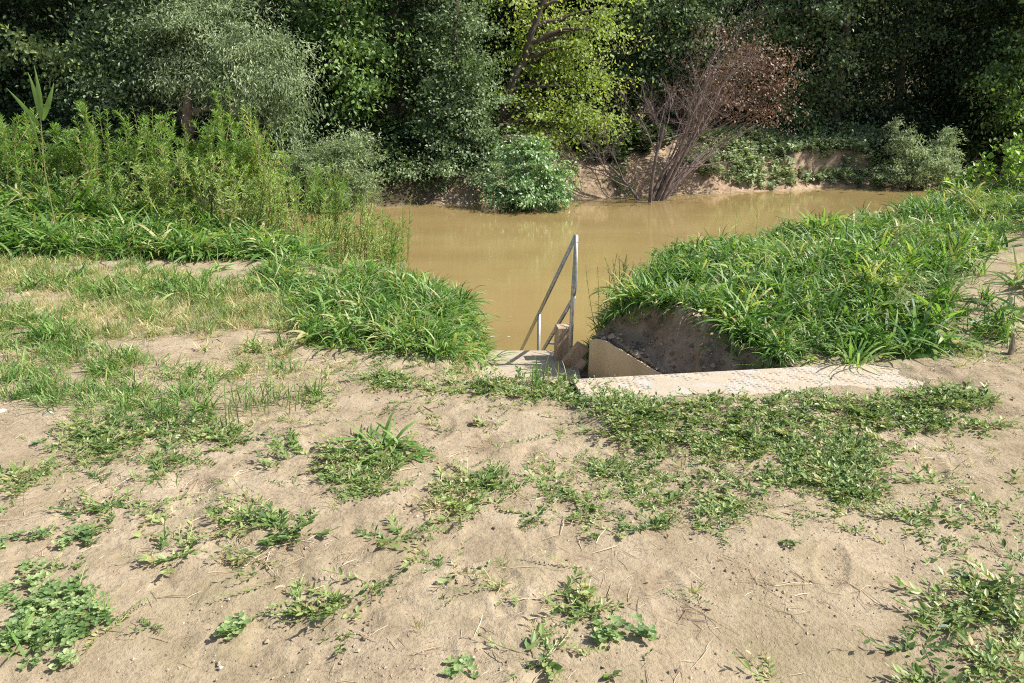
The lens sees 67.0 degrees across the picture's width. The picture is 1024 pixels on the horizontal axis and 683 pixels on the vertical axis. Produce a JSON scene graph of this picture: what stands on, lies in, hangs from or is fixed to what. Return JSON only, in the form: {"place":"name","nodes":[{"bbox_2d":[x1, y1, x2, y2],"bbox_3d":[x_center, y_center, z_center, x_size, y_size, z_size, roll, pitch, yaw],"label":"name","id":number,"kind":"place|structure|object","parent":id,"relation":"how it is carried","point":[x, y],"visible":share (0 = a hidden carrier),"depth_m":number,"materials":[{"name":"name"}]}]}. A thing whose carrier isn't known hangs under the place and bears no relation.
{"place":"outdoors","nodes":[
{"label":"outdoors","id":0,"kind":"place"},
{"bbox_2d":[0,0,1023,682],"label":"ground","id":1,"kind":"structure","parent":0,"point":[822,656],"depth_m":2.88,"materials":[{"name":"sand"}]},
{"bbox_2d":[0,107,45,195],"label":"willow shoots","id":2,"kind":"object","parent":1,"relation":"on","point":[5,150],"visible":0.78,"depth_m":8.44,"materials":[{"name":"green plant"}]},
{"bbox_2d":[0,447,60,494],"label":"weed clump","id":3,"kind":"object","parent":1,"relation":"on","point":[8,478],"visible":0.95,"depth_m":3.25,"materials":[{"name":"green plant"}]},
{"bbox_2d":[0,603,67,658],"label":"grass tuft","id":4,"kind":"object","parent":1,"relation":"on","point":[17,642],"visible":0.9,"depth_m":2.28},
{"bbox_2d":[7,66,64,236],"bbox_3d":[-4.307,-1.659,7.134,0.458,1.681,0.034,0,19,0],"label":"reed","id":5,"kind":"object","parent":1,"relation":"on","point":[38,100],"visible":0.94,"depth_m":6.97,"materials":[{"name":"green plant"}]},
{"bbox_2d":[3,303,83,347],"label":"grass tuft","id":6,"kind":"object","parent":1,"relation":"on","point":[42,328],"visible":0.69,"depth_m":4.88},
{"bbox_2d":[0,524,115,669],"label":"clover patch","id":7,"kind":"object","parent":1,"relation":"on","point":[46,589],"visible":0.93,"depth_m":2.41,"materials":[{"name":"green plant"}]},
{"bbox_2d":[18,166,126,217],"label":"wispy weeds","id":8,"kind":"object","parent":1,"relation":"on","point":[63,185],"visible":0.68,"depth_m":7.93,"materials":[{"name":"green plant"}]},
{"bbox_2d":[11,98,151,197],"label":"willow shoots","id":9,"kind":"object","parent":1,"relation":"on","point":[92,159],"visible":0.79,"depth_m":8.32,"materials":[{"name":"green plant"}]},
{"bbox_2d":[0,257,163,332],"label":"broad grass","id":10,"kind":"structure","parent":1,"relation":"on","point":[123,280],"depth_m":5.49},
{"bbox_2d":[0,0,169,120],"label":"maple tree","id":11,"kind":"object","parent":1,"relation":"on","point":[19,34],"visible":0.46,"depth_m":23.80,"materials":[{"name":"green plant"}]},
{"bbox_2d":[50,582,146,635],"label":"grass tuft","id":12,"kind":"object","parent":1,"relation":"on","point":[96,609],"visible":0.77,"depth_m":2.38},
{"bbox_2d":[46,485,190,543],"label":"weed clump","id":13,"kind":"object","parent":1,"relation":"on","point":[96,508],"visible":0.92,"depth_m":3.00,"materials":[{"name":"green plant"}]},
{"bbox_2d":[5,0,241,141],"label":"maple tree","id":14,"kind":"object","parent":1,"relation":"on","point":[105,88],"visible":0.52,"depth_m":22.51,"materials":[{"name":"green plant"}]},
{"bbox_2d":[0,311,262,430],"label":"matted grass","id":15,"kind":"structure","parent":1,"relation":"on","point":[123,360],"depth_m":4.28,"materials":[{"name":"plant"}]},
{"bbox_2d":[88,142,225,223],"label":"wispy weeds","id":16,"kind":"object","parent":1,"relation":"on","point":[165,199],"visible":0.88,"depth_m":8.13,"materials":[{"name":"green plant"}]},
{"bbox_2d":[113,104,205,206],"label":"willow shoots","id":17,"kind":"object","parent":1,"relation":"on","point":[157,163],"visible":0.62,"depth_m":8.64,"materials":[{"name":"green plant"}]},
{"bbox_2d":[127,452,200,491],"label":"grass tuft","id":18,"kind":"object","parent":1,"relation":"on","point":[155,474],"visible":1,"depth_m":3.25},
{"bbox_2d":[122,512,211,573],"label":"weed clump","id":19,"kind":"object","parent":1,"relation":"on","point":[146,557],"visible":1,"depth_m":2.73,"materials":[{"name":"green plant"}]},
{"bbox_2d":[55,0,285,128],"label":"willow tree","id":20,"kind":"object","parent":1,"relation":"on","point":[187,21],"visible":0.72,"depth_m":21.75,"materials":[{"name":"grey plant"}]},
{"bbox_2d":[0,199,341,265],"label":"pale grass","id":21,"kind":"structure","parent":1,"relation":"on","point":[273,245],"depth_m":7.25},
{"bbox_2d":[0,168,356,265],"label":"deep grass","id":22,"kind":"structure","parent":1,"relation":"on","point":[16,222],"depth_m":7.42,"materials":[{"name":"plant"}]},
{"bbox_2d":[0,244,360,366],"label":"short grass","id":23,"kind":"structure","parent":1,"relation":"on","point":[246,308],"depth_m":5.57,"materials":[{"name":"plant"}]},
{"bbox_2d":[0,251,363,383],"bbox_3d":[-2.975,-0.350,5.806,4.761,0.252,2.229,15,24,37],"label":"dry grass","id":24,"kind":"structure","parent":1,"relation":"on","point":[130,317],"depth_m":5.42,"materials":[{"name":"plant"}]},
{"bbox_2d":[1,249,364,353],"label":"green clumps","id":25,"kind":"object","parent":1,"relation":"on","point":[176,279],"visible":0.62,"depth_m":5.98,"materials":[{"name":"green plant"}]},
{"bbox_2d":[182,83,216,143],"bbox_3d":[-8.831,-6.240,22.064,1.206,2.154,0.398,0,19,0],"label":"split trunk","id":26,"kind":"object","parent":1,"relation":"on","point":[187,116],"visible":0.51,"depth_m":21.87,"materials":[{"name":"brown plant"}]},
{"bbox_2d":[31,395,369,484],"bbox_3d":[-1.452,0.457,3.530,1.638,0.132,0.726,8,20,23],"label":"knotweed mat","id":27,"kind":"object","parent":1,"relation":"on","point":[99,433],"visible":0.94,"depth_m":3.60,"materials":[{"name":"green plant"}]},
{"bbox_2d":[181,81,265,218],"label":"willow shoots","id":28,"kind":"object","parent":1,"relation":"on","point":[224,144],"visible":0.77,"depth_m":8.50,"materials":[{"name":"green plant"}]},
{"bbox_2d":[213,612,250,639],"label":"clover clump","id":29,"kind":"object","parent":1,"relation":"on","point":[235,626],"visible":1,"depth_m":2.34,"materials":[{"name":"green plant"}]},
{"bbox_2d":[209,545,279,579],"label":"weed clump","id":30,"kind":"object","parent":1,"relation":"on","point":[239,560],"visible":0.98,"depth_m":2.67,"materials":[{"name":"green plant"}]},
{"bbox_2d":[194,150,312,241],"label":"wispy weeds","id":31,"kind":"object","parent":1,"relation":"on","point":[264,197],"visible":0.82,"depth_m":7.96,"materials":[{"name":"green plant"}]},
{"bbox_2d":[159,0,349,157],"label":"willow tree","id":32,"kind":"object","parent":1,"relation":"on","point":[268,72],"visible":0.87,"depth_m":21.37,"materials":[{"name":"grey plant"}]},
{"bbox_2d":[176,478,339,545],"bbox_3d":[-0.938,0.680,2.853,0.632,0.122,0.415,8,20,21],"label":"weed clump","id":33,"kind":"object","parent":1,"relation":"on","point":[273,520],"visible":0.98,"depth_m":2.90,"materials":[{"name":"green plant"}]},
{"bbox_2d":[232,102,289,233],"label":"willow shoots","id":34,"kind":"object","parent":1,"relation":"on","point":[257,171],"visible":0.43,"depth_m":8.70,"materials":[{"name":"green plant"}]},
{"bbox_2d":[220,371,318,423],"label":"grass tuft","id":35,"kind":"object","parent":1,"relation":"on","point":[250,396],"visible":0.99,"depth_m":3.96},
{"bbox_2d":[262,373,318,414],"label":"grass tuft","id":36,"kind":"object","parent":1,"relation":"on","point":[289,394],"visible":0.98,"depth_m":4.02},
{"bbox_2d":[248,571,367,625],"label":"weed clump","id":37,"kind":"object","parent":1,"relation":"on","point":[301,606],"visible":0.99,"depth_m":2.45,"materials":[{"name":"green plant"}]},
{"bbox_2d":[270,151,353,262],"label":"willow shoots","id":38,"kind":"object","parent":1,"relation":"on","point":[335,211],"visible":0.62,"depth_m":9.18,"materials":[{"name":"green plant"}]},
{"bbox_2d":[250,113,404,212],"bbox_3d":[-5.082,-4.609,21.204,4.249,3.454,3.231,6,20,17],"label":"riverside bush","id":39,"kind":"object","parent":1,"relation":"on","point":[346,150],"visible":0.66,"depth_m":20.89,"materials":[{"name":"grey plant"}]},
{"bbox_2d":[283,190,389,269],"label":"wispy weeds","id":40,"kind":"object","parent":1,"relation":"on","point":[366,238],"visible":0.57,"depth_m":8.33,"materials":[{"name":"green plant"}]},
{"bbox_2d":[258,0,442,152],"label":"poplar tree","id":41,"kind":"object","parent":1,"relation":"on","point":[345,30],"visible":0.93,"depth_m":22.92,"materials":[{"name":"green plant"}]},
{"bbox_2d":[306,431,419,503],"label":"weed clump","id":42,"kind":"object","parent":1,"relation":"on","point":[375,476],"visible":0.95,"depth_m":3.27,"materials":[{"name":"green plant"}]},
{"bbox_2d":[330,422,398,453],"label":"grass tuft","id":43,"kind":"object","parent":1,"relation":"on","point":[359,435],"visible":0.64,"depth_m":3.62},
{"bbox_2d":[320,561,409,594],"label":"weed clump","id":44,"kind":"object","parent":1,"relation":"on","point":[404,570],"visible":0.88,"depth_m":2.57,"materials":[{"name":"green plant"}]},
{"bbox_2d":[232,246,517,374],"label":"slope grass","id":45,"kind":"structure","parent":1,"relation":"on","point":[409,311],"depth_m":5.41,"materials":[{"name":"plant"}]},
{"bbox_2d":[337,193,412,273],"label":"willow shoots","id":46,"kind":"object","parent":1,"relation":"on","point":[392,246],"visible":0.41,"depth_m":9.06,"materials":[{"name":"green plant"}]},
{"bbox_2d":[343,405,436,469],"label":"grass tuft","id":47,"kind":"object","parent":1,"relation":"on","point":[386,430],"visible":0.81,"depth_m":3.52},
{"bbox_2d":[361,415,440,461],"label":"weed clump","id":48,"kind":"object","parent":1,"relation":"on","point":[411,439],"visible":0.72,"depth_m":3.51,"materials":[{"name":"green plant"}]},
{"bbox_2d":[354,509,449,566],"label":"weed clump","id":49,"kind":"object","parent":1,"relation":"on","point":[382,541],"visible":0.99,"depth_m":2.81,"materials":[{"name":"green plant"}]},
{"bbox_2d":[332,0,489,139],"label":"alder tree","id":50,"kind":"object","parent":1,"relation":"on","point":[392,11],"visible":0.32,"depth_m":26.10,"materials":[{"name":"green plant"}]},
{"bbox_2d":[370,136,507,202],"bbox_3d":[-2.523,-4.855,22.282,5.548,2.129,2.857,0,19,0],"label":"riverside bush","id":51,"kind":"object","parent":1,"relation":"on","point":[407,172],"visible":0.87,"depth_m":22.21,"materials":[{"name":"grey plant"}]},
{"bbox_2d":[412,494,486,528],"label":"weed clump","id":52,"kind":"object","parent":1,"relation":"on","point":[458,507],"visible":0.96,"depth_m":3.00,"materials":[{"name":"green plant"}]},
{"bbox_2d":[369,0,540,192],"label":"willow tree","id":53,"kind":"object","parent":1,"relation":"on","point":[461,117],"visible":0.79,"depth_m":22.69,"materials":[{"name":"green plant"}]},
{"bbox_2d":[440,653,477,677],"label":"clover clump","id":54,"kind":"object","parent":1,"relation":"on","point":[466,660],"visible":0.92,"depth_m":2.18,"materials":[{"name":"green plant"}]},
{"bbox_2d":[437,541,490,587],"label":"weed clump","id":55,"kind":"object","parent":1,"relation":"on","point":[464,570],"visible":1,"depth_m":2.62,"materials":[{"name":"green plant"}]},
{"bbox_2d":[411,449,534,511],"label":"weed clump","id":56,"kind":"object","parent":1,"relation":"on","point":[492,474],"visible":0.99,"depth_m":3.21,"materials":[{"name":"green plant"}]},
{"bbox_2d":[344,359,673,429],"bbox_3d":[0.007,0.257,4.288,1.819,0.296,0.834,7,20,20],"label":"knotweed strip","id":57,"kind":"object","parent":1,"relation":"on","point":[599,399],"visible":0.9,"depth_m":4.21,"materials":[{"name":"green plant"}]},
{"bbox_2d":[0,91,1019,200],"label":"forest undergrowth","id":58,"kind":"object","parent":1,"relation":"on","point":[978,146],"visible":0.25,"depth_m":23.68,"materials":[{"name":"green plant"}]},
{"bbox_2d":[0,0,1023,130],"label":"wood","id":59,"kind":"object","parent":1,"relation":"on","point":[292,19],"visible":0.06,"depth_m":31.00,"materials":[{"name":"plant"}]},
{"bbox_2d":[0,286,1023,682],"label":"straw litter","id":60,"kind":"object","parent":1,"relation":"on","point":[462,496],"visible":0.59,"depth_m":2.89,"materials":[{"name":"plant"}]},
{"bbox_2d":[0,270,1023,682],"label":"soil crumbs","id":61,"kind":"object","parent":1,"relation":"on","point":[506,504],"visible":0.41,"depth_m":2.81,"materials":[{"name":"soil"}]},
{"bbox_2d":[2,333,1023,652],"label":"stray sprigs","id":62,"kind":"object","parent":1,"relation":"on","point":[380,383],"visible":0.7,"depth_m":3.21,"materials":[{"name":"green plant"}]},
{"bbox_2d":[10,335,1020,629],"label":"stray grass","id":63,"kind":"structure","parent":1,"relation":"on","point":[314,369],"depth_m":3.66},
{"bbox_2d":[7,328,1023,679],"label":"leaf scraps","id":64,"kind":"object","parent":1,"relation":"on","point":[335,500],"visible":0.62,"depth_m":3.10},
{"bbox_2d":[476,126,583,212],"bbox_3d":[0.509,-4.496,21.366,3.052,2.807,2.743,-5,19,-15],"label":"riverside bush","id":65,"kind":"object","parent":1,"relation":"on","point":[513,193],"visible":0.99,"depth_m":21.03,"materials":[{"name":"green plant"}]},
{"bbox_2d":[479,351,580,380],"bbox_3d":[0.070,0.429,5.401,0.860,0.175,1.716,0,19,0],"label":"landing step","id":66,"kind":"object","parent":1,"relation":"on","point":[521,358],"visible":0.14,"depth_m":5.88,"materials":[{"name":"concrete"}]},
{"bbox_2d":[554,324,568,359],"bbox_3d":[0.395,0.032,5.986,0.131,0.334,0.109,-2,19,-7],"label":"timber post","id":67,"kind":"object","parent":66,"relation":"on","point":[561,338],"visible":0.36,"depth_m":5.93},
{"bbox_2d":[562,341,588,371],"bbox_3d":[0.482,0.118,5.815,0.217,0.252,0.100,0,19,0],"label":"rock","id":68,"kind":"object","parent":66,"relation":"on","point":[575,354],"visible":0.89,"depth_m":5.79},
{"bbox_2d":[470,617,598,680],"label":"weed clump","id":69,"kind":"object","parent":1,"relation":"on","point":[555,666],"visible":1,"depth_m":2.25,"materials":[{"name":"green plant"}]},
{"bbox_2d":[466,0,687,182],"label":"yellowing tree","id":70,"kind":"object","parent":1,"relation":"on","point":[558,46],"visible":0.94,"depth_m":23.60,"materials":[{"name":"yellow plant"}]},
{"bbox_2d":[539,566,631,627],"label":"weed clump","id":71,"kind":"object","parent":1,"relation":"on","point":[587,589],"visible":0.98,"depth_m":2.45,"materials":[{"name":"green plant"}]},
{"bbox_2d":[584,253,640,326],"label":"wispy weeds","id":72,"kind":"object","parent":1,"relation":"on","point":[623,274],"visible":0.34,"depth_m":7.45,"materials":[{"name":"green plant"}]},
{"bbox_2d":[578,628,652,682],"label":"weed clump","id":73,"kind":"object","parent":1,"relation":"on","point":[601,646],"visible":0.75,"depth_m":2.25,"materials":[{"name":"green plant"}]},
{"bbox_2d":[591,613,656,641],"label":"clover clump","id":74,"kind":"object","parent":1,"relation":"on","point":[614,633],"visible":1,"depth_m":2.31,"materials":[{"name":"green plant"}]},
{"bbox_2d":[587,339,661,377],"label":"cheek wall","id":75,"kind":"structure","parent":1,"relation":"on","point":[607,359],"depth_m":5.45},
{"bbox_2d":[509,439,773,546],"bbox_3d":[0.502,0.598,3.148,1.041,0.110,0.998,0,19,0],"label":"sparse knotweed","id":76,"kind":"object","parent":1,"relation":"on","point":[721,507],"visible":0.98,"depth_m":3.13,"materials":[{"name":"green plant"}]},
{"bbox_2d":[580,242,705,373],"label":"rim grass","id":77,"kind":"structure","parent":1,"relation":"on","point":[601,324],"depth_m":5.99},
{"bbox_2d":[648,241,706,274],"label":"leafy weed","id":78,"kind":"object","parent":1,"relation":"on","point":[658,257],"visible":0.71,"depth_m":6.00,"materials":[{"name":"green plant"}]},
{"bbox_2d":[569,0,796,134],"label":"maple tree","id":79,"kind":"object","parent":1,"relation":"on","point":[669,12],"visible":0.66,"depth_m":26.61,"materials":[{"name":"green plant"}]},
{"bbox_2d":[545,0,823,202],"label":"withered shrub","id":80,"kind":"object","parent":1,"relation":"on","point":[657,191],"visible":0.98,"depth_m":23.01,"materials":[{"name":"brown plant"}]},
{"bbox_2d":[596,303,795,373],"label":"earth clods","id":81,"kind":"object","parent":1,"relation":"on","point":[636,353],"visible":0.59,"depth_m":5.22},
{"bbox_2d":[589,280,824,368],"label":"overhanging grass","id":82,"kind":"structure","parent":1,"relation":"on","point":[747,338],"depth_m":5.05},
{"bbox_2d":[569,116,896,194],"bbox_3d":[7.776,-6.605,26.841,13.339,2.163,5.228,-4,19,-13],"label":"bush","id":83,"kind":"object","parent":1,"relation":"on","point":[783,145],"visible":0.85,"depth_m":26.01,"materials":[{"name":"green plant"}]},
{"bbox_2d":[572,362,924,412],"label":"tread platform","id":84,"kind":"structure","parent":1,"relation":"on","point":[761,381],"depth_m":4.30,"materials":[{"name":"stained concrete"}]},
{"bbox_2d":[733,640,782,682],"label":"weed clump","id":85,"kind":"object","parent":1,"relation":"on","point":[746,664],"visible":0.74,"depth_m":2.21,"materials":[{"name":"green plant"}]},
{"bbox_2d":[577,376,1002,513],"bbox_3d":[1.364,0.601,3.688,2.124,0.569,1.484,3,19,10],"label":"knotweed carpet","id":86,"kind":"object","parent":1,"relation":"on","point":[849,483],"visible":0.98,"depth_m":3.65,"materials":[{"name":"green plant"}]},
{"bbox_2d":[586,172,1023,365],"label":"mound grass","id":87,"kind":"structure","parent":1,"relation":"on","point":[949,248],"depth_m":5.59,"materials":[{"name":"plant"}]},
{"bbox_2d":[588,173,1023,363],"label":"mound herbs","id":88,"kind":"object","parent":1,"relation":"on","point":[942,276],"visible":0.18,"depth_m":5.46,"materials":[{"name":"green plant"}]},
{"bbox_2d":[726,0,924,145],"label":"ivy clad tree","id":89,"kind":"object","parent":1,"relation":"on","point":[815,98],"visible":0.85,"depth_m":26.72,"materials":[{"name":"green plant"}]},
{"bbox_2d":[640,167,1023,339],"bbox_3d":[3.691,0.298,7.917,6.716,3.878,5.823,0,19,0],"label":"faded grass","id":90,"kind":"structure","parent":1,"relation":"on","point":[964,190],"depth_m":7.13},
{"bbox_2d":[755,0,974,146],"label":"oak tree","id":91,"kind":"object","parent":1,"relation":"on","point":[903,36],"visible":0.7,"depth_m":27.29,"materials":[{"name":"green plant"}]},
{"bbox_2d":[818,320,911,375],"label":"grass tuft","id":92,"kind":"object","parent":1,"relation":"on","point":[856,360],"visible":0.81,"depth_m":4.58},
{"bbox_2d":[863,113,973,191],"bbox_3d":[13.152,-5.987,25.084,3.555,2.738,2.262,0,19,0],"label":"riverside bush","id":93,"kind":"object","parent":1,"relation":"on","point":[926,165],"visible":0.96,"depth_m":24.95,"materials":[{"name":"green plant"}]},
{"bbox_2d":[867,489,981,545],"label":"weed clump","id":94,"kind":"object","parent":1,"relation":"on","point":[917,520],"visible":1,"depth_m":2.99,"materials":[{"name":"green plant"}]},
{"bbox_2d":[877,459,976,494],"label":"weed clump","id":95,"kind":"object","parent":1,"relation":"on","point":[914,477],"visible":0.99,"depth_m":3.26,"materials":[{"name":"green plant"}]},
{"bbox_2d":[843,0,1016,138],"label":"oak tree","id":96,"kind":"object","parent":1,"relation":"on","point":[955,110],"visible":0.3,"depth_m":28.34,"materials":[{"name":"green plant"}]},
{"bbox_2d":[857,528,1023,682],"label":"corner knotweed","id":97,"kind":"object","parent":1,"relation":"on","point":[1011,612],"visible":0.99,"depth_m":2.38,"materials":[{"name":"green plant"}]},
{"bbox_2d":[881,0,1023,151],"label":"oak tree","id":98,"kind":"object","parent":1,"relation":"on","point":[976,5],"visible":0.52,"depth_m":27.20,"materials":[{"name":"green plant"}]},
{"bbox_2d":[901,373,1003,410],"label":"weed clump","id":99,"kind":"object","parent":1,"relation":"on","point":[981,395],"visible":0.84,"depth_m":4.03,"materials":[{"name":"green plant"}]},
{"bbox_2d":[923,530,1005,609],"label":"weed clump","id":100,"kind":"object","parent":1,"relation":"on","point":[945,548],"visible":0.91,"depth_m":2.75,"materials":[{"name":"green plant"}]},
{"bbox_2d":[942,0,1023,176],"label":"maple tree","id":101,"kind":"object","parent":1,"relation":"on","point":[1005,81],"visible":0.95,"depth_m":25.99,"materials":[{"name":"green plant"}]},
{"bbox_2d":[951,403,1023,439],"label":"weed clump","id":102,"kind":"object","parent":1,"relation":"on","point":[970,419],"visible":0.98,"depth_m":3.76,"materials":[{"name":"green plant"}]},
{"bbox_2d":[952,129,1023,188],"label":"leafy weed","id":103,"kind":"object","parent":1,"relation":"on","point":[1015,161],"visible":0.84,"depth_m":8.83,"materials":[{"name":"green plant"}]},
{"bbox_2d":[954,149,1023,188],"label":"leafy weed","id":104,"kind":"object","parent":1,"relation":"on","point":[1010,154],"visible":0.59,"depth_m":8.95,"materials":[{"name":"green plant"}]},
{"bbox_2d":[962,486,1023,517],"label":"weed clump","id":105,"kind":"object","parent":1,"relation":"on","point":[974,496],"visible":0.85,"depth_m":3.05,"materials":[{"name":"green plant"}]},
{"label":"river steps","id":106,"kind":"object","parent":1,"relation":"on","visible":0},
{"bbox_2d":[520,234,578,351],"bbox_3d":[0.297,-0.235,7.239,0.128,2.092,2.950,-2,19,-7],"label":"stair handrail","id":107,"kind":"object","parent":106,"relation":"on","point":[574,242],"visible":0.69,"depth_m":5.93,"materials":[{"name":"metal"}]},
{"bbox_2d":[2,323,1023,669],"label":"dead stems","id":108,"kind":"object","parent":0,"point":[476,497],"depth_m":3.15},
{"bbox_2d":[240,186,968,351],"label":"river","id":109,"kind":"structure","parent":0,"point":[512,261],"depth_m":17.82,"materials":[{"name":"liquid"}]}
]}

